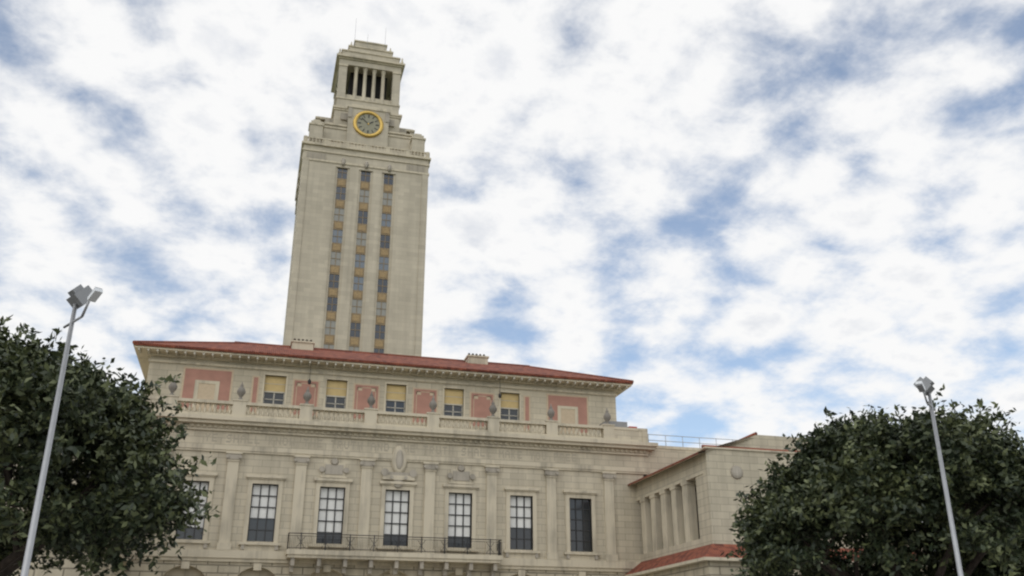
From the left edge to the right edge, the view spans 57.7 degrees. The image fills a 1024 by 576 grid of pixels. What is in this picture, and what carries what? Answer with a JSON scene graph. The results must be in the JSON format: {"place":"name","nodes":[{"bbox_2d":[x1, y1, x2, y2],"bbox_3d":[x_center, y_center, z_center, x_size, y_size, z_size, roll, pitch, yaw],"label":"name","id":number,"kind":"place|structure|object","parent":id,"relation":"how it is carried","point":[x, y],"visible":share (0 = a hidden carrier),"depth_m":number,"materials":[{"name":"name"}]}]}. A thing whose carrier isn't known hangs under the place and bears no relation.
{"place":"outdoors","nodes":[
{"label":"outdoors","id":0,"kind":"place"},
{"bbox_2d":[116,338,657,575],"bbox_3d":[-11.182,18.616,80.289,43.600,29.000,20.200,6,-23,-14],"label":"building block","id":1,"kind":"structure","parent":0,"point":[332,462],"depth_m":73.93,"materials":[{"name":"beige stone"}]},
{"bbox_2d":[0,0,1023,448],"label":"sky","id":2,"kind":"structure","parent":0,"point":[759,216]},
{"label":"ground","id":3,"kind":"structure","parent":0,"visible":0},
{"bbox_2d":[4,444,131,575],"bbox_3d":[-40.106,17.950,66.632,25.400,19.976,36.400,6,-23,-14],"label":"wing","id":4,"kind":"structure","parent":3,"relation":"on","point":[68,566],"depth_m":52.17,"materials":[{"name":"beige stone"}]},
{"bbox_2d":[283,18,430,355],"bbox_3d":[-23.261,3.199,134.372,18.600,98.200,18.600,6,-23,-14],"label":"tower","id":5,"kind":"structure","parent":3,"relation":"on","point":[357,274],"depth_m":130.25,"materials":[{"name":"stone"}]},
{"bbox_2d":[624,432,926,575],"bbox_3d":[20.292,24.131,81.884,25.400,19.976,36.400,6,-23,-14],"label":"wing","id":6,"kind":"structure","parent":3,"relation":"on","point":[686,496],"depth_m":67.57,"materials":[{"name":"beige stone"}]},
{"bbox_3d":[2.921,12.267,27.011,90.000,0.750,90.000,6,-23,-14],"label":"plaza","id":7,"kind":"structure","parent":0,"visible":0},
{"bbox_2d":[20,284,102,575],"bbox_3d":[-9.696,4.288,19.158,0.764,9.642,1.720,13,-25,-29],"label":"light pole","id":8,"kind":"object","parent":7,"relation":"on","point":[80,296],"visible":1,"depth_m":20.17,"materials":[{"name":"metal"}]},
{"bbox_2d":[0,315,219,575],"bbox_3d":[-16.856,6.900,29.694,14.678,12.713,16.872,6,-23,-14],"label":"live oak","id":9,"kind":"object","parent":7,"relation":"on","point":[116,472],"visible":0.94,"depth_m":27.98,"materials":[{"name":"green plant"}]},
{"bbox_2d":[720,384,1023,575],"bbox_3d":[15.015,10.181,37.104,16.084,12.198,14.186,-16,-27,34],"label":"live oak","id":10,"kind":"object","parent":7,"relation":"on","point":[875,483],"visible":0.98,"depth_m":33.79,"materials":[{"name":"green plant"}]},
{"bbox_2d":[913,376,963,575],"bbox_3d":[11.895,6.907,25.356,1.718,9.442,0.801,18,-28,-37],"label":"light pole","id":11,"kind":"object","parent":7,"relation":"on","point":[924,386],"visible":1,"depth_m":26.27,"materials":[{"name":"metal"}]},
{"bbox_2d":[870,497,1023,575],"bbox_3d":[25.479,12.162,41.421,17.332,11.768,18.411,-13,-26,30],"label":"branches","id":12,"kind":"object","parent":7,"relation":"on","point":[928,563],"visible":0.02,"depth_m":38.47,"materials":[{"name":"green plant"}]}
]}

